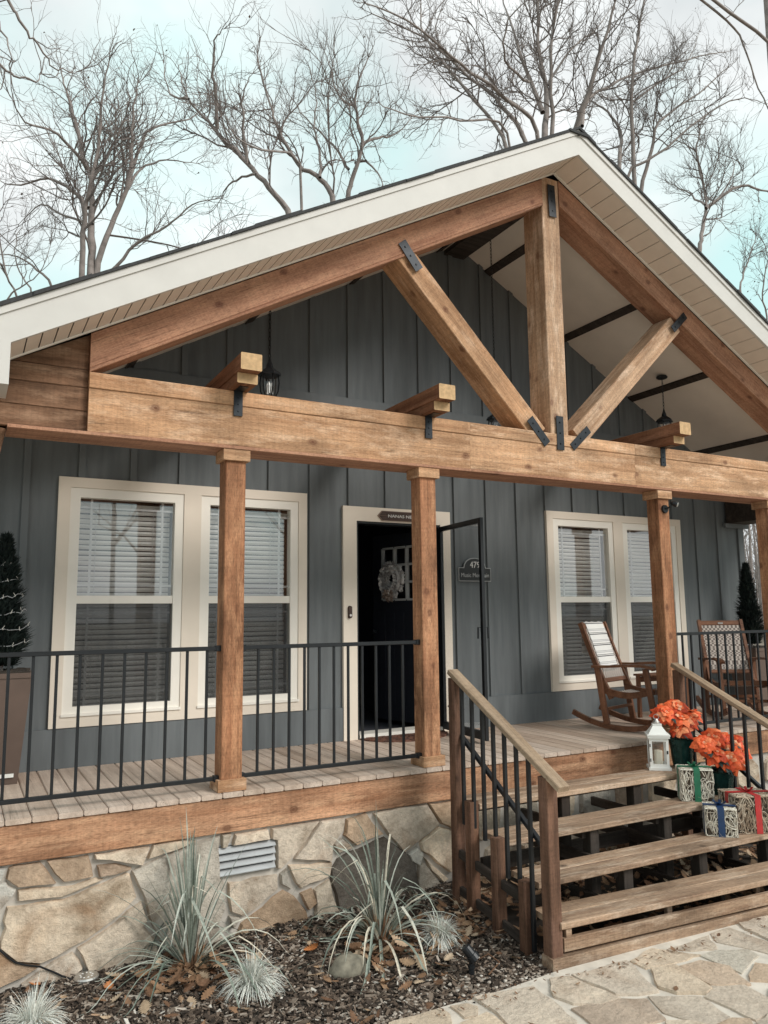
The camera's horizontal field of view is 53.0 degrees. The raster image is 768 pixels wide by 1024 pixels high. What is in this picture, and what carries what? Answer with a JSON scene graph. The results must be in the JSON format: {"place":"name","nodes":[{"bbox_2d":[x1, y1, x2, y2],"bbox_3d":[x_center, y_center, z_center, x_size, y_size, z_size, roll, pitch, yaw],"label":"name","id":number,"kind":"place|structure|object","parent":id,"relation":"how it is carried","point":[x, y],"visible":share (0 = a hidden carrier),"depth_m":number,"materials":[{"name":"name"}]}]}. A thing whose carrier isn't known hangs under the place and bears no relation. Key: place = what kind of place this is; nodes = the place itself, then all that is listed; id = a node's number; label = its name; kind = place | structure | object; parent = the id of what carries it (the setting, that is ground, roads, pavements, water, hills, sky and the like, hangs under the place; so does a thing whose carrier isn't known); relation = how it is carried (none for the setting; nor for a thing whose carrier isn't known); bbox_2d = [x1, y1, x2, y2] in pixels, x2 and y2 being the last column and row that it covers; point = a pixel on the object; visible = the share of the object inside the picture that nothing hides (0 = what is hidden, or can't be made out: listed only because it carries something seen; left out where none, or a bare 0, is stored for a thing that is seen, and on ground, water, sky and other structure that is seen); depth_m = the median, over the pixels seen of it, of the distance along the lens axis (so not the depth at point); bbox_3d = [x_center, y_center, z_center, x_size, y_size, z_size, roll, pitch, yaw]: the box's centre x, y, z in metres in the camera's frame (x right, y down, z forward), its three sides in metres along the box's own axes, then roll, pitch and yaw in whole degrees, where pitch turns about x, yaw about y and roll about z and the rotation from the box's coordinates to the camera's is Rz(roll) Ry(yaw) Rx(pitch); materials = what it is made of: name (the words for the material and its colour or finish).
{"place":"outdoors","nodes":[
{"label":"outdoors","id":0,"kind":"place"},
{"bbox_2d":[0,0,767,599],"label":"sky","id":1,"kind":"structure","parent":0,"point":[64,16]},
{"bbox_2d":[389,915,767,1023],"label":"patio","id":2,"kind":"structure","parent":0,"point":[722,978],"depth_m":4.27,"materials":[{"name":"beige stone"}]},
{"bbox_2d":[410,918,765,1023],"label":"path litter","id":3,"kind":"object","parent":2,"relation":"on","point":[673,949],"visible":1,"depth_m":4.46,"materials":[{"name":"brown plant"}]},
{"label":"ground","id":4,"kind":"structure","parent":0,"visible":0},
{"bbox_2d":[0,154,67,298],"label":"bare tree","id":5,"kind":"object","parent":4,"relation":"on","point":[25,264],"visible":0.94,"depth_m":19.63,"materials":[{"name":"grey plant"}]},
{"bbox_2d":[0,0,149,133],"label":"bare tree","id":6,"kind":"object","parent":4,"relation":"on","point":[28,34],"visible":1,"depth_m":11.36,"materials":[{"name":"grey plant"}]},
{"bbox_2d":[0,15,270,276],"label":"bare tree","id":7,"kind":"object","parent":4,"relation":"on","point":[90,203],"visible":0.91,"depth_m":20.01,"materials":[{"name":"grey plant"}]},
{"bbox_2d":[122,0,315,233],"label":"bare tree","id":8,"kind":"object","parent":4,"relation":"on","point":[264,181],"visible":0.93,"depth_m":20.72,"materials":[{"name":"grey plant"}]},
{"bbox_2d":[188,0,393,209],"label":"bare tree","id":9,"kind":"object","parent":4,"relation":"on","point":[320,179],"visible":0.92,"depth_m":21.29,"materials":[{"name":"grey plant"}]},
{"bbox_2d":[250,13,450,197],"bbox_3d":[-0.067,-5.136,23.084,4.475,20.789,7.319,-8,-10,43],"label":"bare tree","id":10,"kind":"object","parent":4,"relation":"on","point":[360,153],"visible":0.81,"depth_m":22.69,"materials":[{"name":"grey plant"}]},
{"bbox_2d":[0,126,767,772],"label":"house","id":11,"kind":"structure","parent":4,"relation":"on","point":[118,548],"depth_m":7.35,"materials":[{"name":"grey wood"}]},
{"bbox_2d":[47,476,306,728],"bbox_3d":[-1.688,0.759,6.634,2.156,1.982,0.162,4,-9,-29],"label":"window","id":12,"kind":"structure","parent":11,"relation":"in","point":[187,617],"depth_m":6.51,"materials":[{"name":"plastic"}]},
{"bbox_2d":[258,310,280,396],"bbox_3d":[-0.953,-1.373,6.426,0.170,0.938,0.196,4,-9,-29],"label":"hanging lantern","id":13,"kind":"object","parent":11,"relation":"hanging from","point":[269,371],"visible":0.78,"depth_m":6.38,"materials":[{"name":"black metal"}]},
{"bbox_2d":[348,606,351,617],"bbox_3d":[-0.319,0.946,7.270,0.040,0.120,0.028,4,-9,-29],"label":"doorbell","id":14,"kind":"object","parent":11,"relation":"attached to","point":[349,611],"visible":1,"depth_m":7.26,"materials":[{"name":"black plastic"}]},
{"bbox_2d":[0,177,767,503],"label":"porch truss","id":15,"kind":"object","parent":11,"relation":"attached to","point":[70,391],"visible":1,"depth_m":6.44,"materials":[{"name":"brown wood"}]},
{"bbox_2d":[205,352,261,416],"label":"cross beam","id":16,"kind":"structure","parent":15,"relation":"on","point":[239,373],"depth_m":5.33,"materials":[{"name":"brown wood"}]},
{"bbox_2d":[384,383,454,438],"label":"cross beam","id":17,"kind":"structure","parent":15,"relation":"on","point":[433,401],"depth_m":6.13,"materials":[{"name":"brown wood"}]},
{"bbox_2d":[610,421,690,465],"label":"cross beam","id":18,"kind":"structure","parent":15,"relation":"on","point":[662,438],"depth_m":7.44,"materials":[{"name":"brown wood"}]},
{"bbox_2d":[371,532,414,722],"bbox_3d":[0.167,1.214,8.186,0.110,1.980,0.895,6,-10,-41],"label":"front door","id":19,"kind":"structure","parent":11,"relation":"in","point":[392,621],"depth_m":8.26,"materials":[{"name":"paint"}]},
{"bbox_2d":[378,561,404,601],"bbox_3d":[0.078,0.750,8.302,0.157,0.459,0.365,6,-10,-41],"label":"door wreath","id":20,"kind":"object","parent":19,"relation":"attached to","point":[388,590],"depth_m":8.25,"materials":[{"name":"grey plant"}]},
{"bbox_2d":[377,511,411,521],"bbox_3d":[0.153,0.045,7.661,0.487,0.098,0.018,4,-9,-29],"label":"arrow sign","id":21,"kind":"object","parent":11,"relation":"attached to","point":[394,516],"visible":0.74,"depth_m":7.63,"materials":[{"name":"brown wood"}]},
{"bbox_2d":[439,517,488,740],"bbox_3d":[0.748,1.097,7.359,0.118,2.005,0.853,3,-8,-22],"label":"storm door","id":22,"kind":"structure","parent":11,"relation":"in","point":[479,521],"depth_m":7.10,"materials":[{"name":"black metal"}]},
{"bbox_2d":[458,558,490,581],"bbox_3d":[0.946,0.601,8.034,0.408,0.245,0.021,4,-9,-29],"label":"address plaque","id":23,"kind":"object","parent":11,"relation":"attached to","point":[468,570],"visible":0.78,"depth_m":8.01,"materials":[{"name":"silver metal"}]},
{"bbox_2d":[486,241,499,425],"bbox_3d":[1.133,-1.821,7.964,0.170,2.237,0.196,4,-9,-29],"label":"hanging lantern","id":24,"kind":"object","parent":11,"relation":"hanging from","point":[491,418],"visible":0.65,"depth_m":7.97,"materials":[{"name":"black metal"}]},
{"bbox_2d":[544,510,688,691],"bbox_3d":[2.736,1.032,9.043,2.156,1.982,0.162,4,-9,-29],"label":"window","id":25,"kind":"structure","parent":11,"relation":"in","point":[628,618],"depth_m":8.94,"materials":[{"name":"plastic"}]},
{"bbox_2d":[656,375,672,426],"bbox_3d":[3.215,-1.188,8.843,0.170,0.768,0.196,4,-9,-29],"label":"hanging lantern","id":26,"kind":"object","parent":11,"relation":"hanging from","point":[664,418],"visible":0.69,"depth_m":8.82,"materials":[{"name":"black metal"}]},
{"bbox_2d":[0,752,767,992],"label":"stone foundation","id":27,"kind":"object","parent":4,"relation":"on","point":[56,914],"visible":0.61,"depth_m":5.02,"materials":[{"name":"beige stone"}]},
{"bbox_2d":[0,949,72,979],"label":"power cord","id":28,"kind":"object","parent":27,"relation":"hanging from","point":[29,965],"visible":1,"depth_m":4.42,"materials":[{"name":"black rubber"}]},
{"bbox_2d":[0,704,767,865],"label":"porch deck","id":29,"kind":"structure","parent":27,"relation":"on","point":[571,749],"depth_m":5.51,"materials":[{"name":"brown wood"}]},
{"bbox_2d":[0,531,35,784],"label":"potted conifer","id":30,"kind":"object","parent":29,"relation":"on","point":[13,635],"visible":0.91,"depth_m":5.50,"materials":[{"name":"plant"}]},
{"bbox_2d":[210,448,249,792],"bbox_3d":[-1.065,0.719,5.339,0.194,2.314,0.194,4,-9,-29],"label":"porch post","id":31,"kind":"object","parent":29,"relation":"on","point":[229,674],"visible":0.98,"depth_m":5.27,"materials":[{"name":"brown wood"}]},
{"bbox_2d":[0,645,220,805],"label":"porch railing","id":32,"kind":"object","parent":31,"relation":"attached to","point":[97,790],"visible":1,"depth_m":4.85,"materials":[{"name":"black metal"}]},
{"bbox_2d":[360,730,447,741],"bbox_3d":[0.266,2.115,7.226,0.920,0.015,0.360,4,-9,-29],"label":"door mat","id":33,"kind":"object","parent":29,"relation":"on","point":[409,737],"depth_m":7.16,"materials":[{"name":"brown"}]},
{"bbox_2d":[407,467,444,767],"bbox_3d":[0.328,0.804,6.097,0.194,2.314,0.194,4,-9,-29],"label":"porch post","id":34,"kind":"object","parent":29,"relation":"on","point":[425,633],"visible":0.97,"depth_m":6.04,"materials":[{"name":"brown wood"}]},
{"bbox_2d":[242,639,421,776],"bbox_3d":[-0.356,1.404,5.621,1.441,0.897,0.046,4,-9,-29],"label":"porch railing","id":35,"kind":"object","parent":34,"relation":"attached to","point":[304,767],"visible":0.92,"depth_m":5.59,"materials":[{"name":"black metal"}]},
{"bbox_2d":[572,621,666,731],"bbox_3d":[2.486,1.642,7.790,1.019,1.053,0.630,-8,-11,44],"label":"rocking chair","id":36,"kind":"object","parent":29,"relation":"on","point":[630,693],"visible":0.78,"depth_m":7.74,"materials":[{"name":"brown wood"}]},
{"bbox_2d":[581,621,616,671],"bbox_3d":[2.256,1.397,8.039,0.240,0.508,0.360,-8,-11,44],"label":"throw blanket","id":37,"kind":"object","parent":36,"relation":"on","point":[601,642],"visible":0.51,"depth_m":8.03,"materials":[{"name":"white fabric"}]},
{"bbox_2d":[642,490,677,733],"bbox_3d":[2.683,0.949,7.379,0.194,2.314,0.194,4,-9,-29],"label":"porch post","id":38,"kind":"object","parent":29,"relation":"on","point":[664,623],"visible":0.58,"depth_m":7.35,"materials":[{"name":"brown wood"}]},
{"bbox_2d":[661,501,678,512],"bbox_3d":[2.761,-0.048,7.420,0.161,0.116,0.076,-4,-8,26],"label":"post spotlight","id":39,"kind":"object","parent":38,"relation":"attached to","point":[664,508],"visible":1,"depth_m":7.41,"materials":[{"name":"black metal"}]},
{"bbox_2d":[676,629,767,724],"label":"porch railing","id":40,"kind":"object","parent":38,"relation":"attached to","point":[739,718],"visible":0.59,"depth_m":7.69,"materials":[{"name":"black metal"}]},
{"bbox_2d":[633,672,689,717],"bbox_3d":[3.057,2.017,8.436,0.400,0.470,0.440,4,-9,-29],"label":"side table","id":41,"kind":"object","parent":29,"relation":"on","point":[640,678],"visible":0.23,"depth_m":8.47,"materials":[{"name":"brown wood"}]},
{"bbox_2d":[696,619,767,716],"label":"rocking chair","id":42,"kind":"object","parent":29,"relation":"on","point":[722,625],"visible":0.67,"depth_m":8.80,"materials":[{"name":"brown wood"}]},
{"bbox_2d":[732,562,767,705],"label":"potted conifer","id":43,"kind":"object","parent":29,"relation":"on","point":[750,615],"visible":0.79,"depth_m":9.51,"materials":[{"name":"plant"}]},
{"bbox_2d":[751,500,767,718],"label":"porch post","id":44,"kind":"object","parent":29,"relation":"on","point":[760,508],"visible":0.95,"depth_m":8.22,"materials":[{"name":"brown wood"}]},
{"bbox_2d":[0,834,767,1023],"bbox_3d":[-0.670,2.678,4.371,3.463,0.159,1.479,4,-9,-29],"label":"bark mulch","id":45,"kind":"object","parent":4,"relation":"on","point":[283,1009],"visible":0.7,"depth_m":4.39,"materials":[{"name":"brown wood"}]},
{"bbox_2d":[0,973,74,1023],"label":"fescue tuft","id":46,"kind":"object","parent":45,"relation":"on","point":[32,1013],"visible":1,"depth_m":3.99,"materials":[{"name":"plant"}]},
{"bbox_2d":[73,970,98,984],"bbox_3d":[-1.739,2.721,4.494,0.139,0.034,0.139,4,-9,-29],"label":"metal disc","id":47,"kind":"object","parent":45,"relation":"on","point":[83,977],"visible":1,"depth_m":4.48,"materials":[{"name":"silver metal"}]},
{"bbox_2d":[103,980,112,993],"bbox_3d":[-1.560,2.693,4.363,0.067,0.021,0.118,4,-9,-29],"label":"fallen oak leaf","id":48,"kind":"object","parent":45,"relation":"on","point":[108,983],"visible":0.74,"depth_m":4.39,"materials":[{"name":"orange plant"}]},
{"bbox_2d":[105,972,125,975],"bbox_3d":[-1.569,2.713,4.513,0.125,0.024,0.086,4,-9,-29],"label":"fallen oak leaf","id":49,"kind":"object","parent":45,"relation":"on","point":[114,974],"visible":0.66,"depth_m":4.52,"materials":[{"name":"beige plant"}]},
{"bbox_2d":[73,812,291,1023],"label":"strap leaf plant","id":50,"kind":"object","parent":45,"relation":"on","point":[187,919],"visible":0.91,"depth_m":4.59,"materials":[{"name":"plant"}]},
{"bbox_2d":[216,943,286,1006],"bbox_3d":[-0.744,2.570,4.383,0.426,0.281,0.440,0,-8,-7],"label":"fescue tuft","id":51,"kind":"object","parent":45,"relation":"on","point":[256,972],"visible":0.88,"depth_m":4.33,"materials":[{"name":"plant"}]},
{"bbox_2d":[301,943,317,953],"bbox_3d":[-0.455,2.709,4.777,0.126,0.023,0.074,20,-22,-69],"label":"fallen oak leaf","id":52,"kind":"object","parent":45,"relation":"on","point":[312,946],"visible":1,"depth_m":4.80,"materials":[{"name":"orange plant"}]},
{"bbox_2d":[328,951,365,978],"bbox_3d":[-0.214,2.688,4.533,0.243,0.158,0.170,4,-9,-29],"label":"rock","id":53,"kind":"object","parent":45,"relation":"on","point":[352,965],"visible":0.72,"depth_m":4.48,"materials":[{"name":"grey stone"}]},
{"bbox_2d":[285,810,466,993],"bbox_3d":[0.034,2.314,4.931,1.391,0.917,1.160,4,-9,-29],"label":"strap leaf plant","id":54,"kind":"object","parent":45,"relation":"on","point":[377,924],"visible":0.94,"depth_m":4.91,"materials":[{"name":"plant"}]},
{"bbox_2d":[25,832,764,1023],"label":"leaf litter","id":55,"kind":"object","parent":45,"relation":"on","point":[201,978],"visible":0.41,"depth_m":4.74,"materials":[{"name":"brown plant"}]},
{"bbox_2d":[411,908,461,954],"bbox_3d":[0.340,2.652,4.928,0.373,0.217,0.387,-3,-8,14],"label":"fescue tuft","id":56,"kind":"object","parent":45,"relation":"on","point":[442,938],"visible":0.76,"depth_m":4.91,"materials":[{"name":"plant"}]},
{"bbox_2d":[333,956,550,1023],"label":"pebbles","id":57,"kind":"object","parent":45,"relation":"on","point":[506,979],"visible":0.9,"depth_m":4.30,"materials":[{"name":"grey gravel"}]},
{"bbox_2d":[443,953,453,963],"bbox_3d":[0.392,2.703,4.660,0.065,0.020,0.110,-2,-8,8],"label":"fallen oak leaf","id":58,"kind":"object","parent":45,"relation":"on","point":[449,957],"visible":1,"depth_m":4.68,"materials":[{"name":"beige plant"}]},
{"bbox_2d":[462,944,479,974],"bbox_3d":[0.509,2.646,4.502,0.105,0.220,0.073,-2,-8,13],"label":"spotlight","id":59,"kind":"object","parent":45,"relation":"on","point":[471,954],"visible":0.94,"depth_m":4.49,"materials":[{"name":"black metal"}]},
{"bbox_2d":[479,953,499,974],"bbox_3d":[0.645,2.688,4.583,0.113,0.045,0.196,1,-8,-10],"label":"dry twig","id":60,"kind":"object","parent":45,"relation":"on","point":[492,957],"visible":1,"depth_m":4.63,"materials":[{"name":"brown wood"}]},
{"bbox_2d":[334,0,654,159],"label":"bare tree","id":61,"kind":"object","parent":4,"relation":"on","point":[536,48],"visible":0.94,"depth_m":23.97,"materials":[{"name":"grey plant"}]},
{"bbox_2d":[459,764,767,971],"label":"front steps","id":62,"kind":"structure","parent":4,"relation":"on","point":[586,859],"depth_m":5.32,"materials":[{"name":"brown wood"}]},
{"bbox_2d":[447,669,569,968],"bbox_3d":[0.804,1.978,5.123,0.090,1.763,1.198,4,-9,-29],"label":"stair railing","id":63,"kind":"object","parent":62,"relation":"attached to","point":[552,783],"visible":0.88,"depth_m":5.07,"materials":[{"name":"brown wood"}]},
{"bbox_2d":[644,714,671,770],"bbox_3d":[2.342,1.963,6.592,0.188,0.455,0.188,-2,-8,11],"label":"candle lantern","id":64,"kind":"object","parent":62,"relation":"on","point":[656,731],"visible":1,"depth_m":6.53,"materials":[{"name":"white paint"}]},
{"bbox_2d":[649,699,702,766],"bbox_3d":[2.571,1.928,6.744,0.363,0.559,0.501,-7,-10,42],"label":"potted poinsettia","id":65,"kind":"object","parent":62,"relation":"on","point":[678,717],"visible":1,"depth_m":6.61,"materials":[{"name":"orange plant"}]},
{"bbox_2d":[675,761,714,801],"bbox_3d":[2.518,2.178,6.234,0.261,0.283,0.214,-2,-8,11],"label":"wicker gift box","id":66,"kind":"object","parent":62,"relation":"on","point":[694,782],"visible":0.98,"depth_m":6.14,"materials":[{"name":"white wicker"}]},
{"bbox_2d":[670,662,767,835],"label":"stair railing","id":67,"kind":"object","parent":62,"relation":"attached to","point":[679,672],"visible":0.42,"depth_m":6.53,"materials":[{"name":"brown wood"}]},
{"bbox_2d":[702,799,738,837],"bbox_3d":[2.561,2.328,5.868,0.233,0.238,0.209,-3,-8,17],"label":"wicker gift box","id":68,"kind":"object","parent":62,"relation":"on","point":[720,819],"visible":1,"depth_m":5.78,"materials":[{"name":"white wicker"}]},
{"bbox_2d":[690,728,752,794],"bbox_3d":[2.865,2.088,6.470,0.370,0.511,0.574,-8,-10,42],"label":"potted poinsettia","id":69,"kind":"object","parent":62,"relation":"on","point":[711,746],"visible":0.94,"depth_m":6.35,"materials":[{"name":"orange plant"}]},
{"bbox_2d":[717,786,767,833],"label":"wicker gift box","id":70,"kind":"object","parent":62,"relation":"on","point":[751,804],"visible":0.81,"depth_m":5.86,"materials":[{"name":"beige wicker"}]},
{"bbox_2d":[541,0,767,190],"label":"bare tree","id":71,"kind":"object","parent":4,"relation":"on","point":[630,96],"visible":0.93,"depth_m":26.90,"materials":[{"name":"grey plant"}]},
{"bbox_2d":[651,97,767,253],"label":"bare tree","id":72,"kind":"object","parent":4,"relation":"on","point":[704,190],"visible":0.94,"depth_m":29.78,"materials":[{"name":"grey plant"}]},
{"bbox_2d":[700,0,767,137],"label":"bare tree","id":73,"kind":"object","parent":4,"relation":"on","point":[742,21],"visible":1,"depth_m":21.64,"materials":[{"name":"grey plant"}]},
{"bbox_2d":[725,206,767,319],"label":"bare tree","id":74,"kind":"object","parent":4,"relation":"on","point":[763,251],"visible":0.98,"depth_m":26.86,"materials":[{"name":"grey plant"}]},
{"bbox_2d":[743,524,763,644],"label":"distant woods","id":75,"kind":"object","parent":4,"relation":"on","point":[755,572],"visible":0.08,"depth_m":63.22,"materials":[{"name":"grey plant"}]}
]}

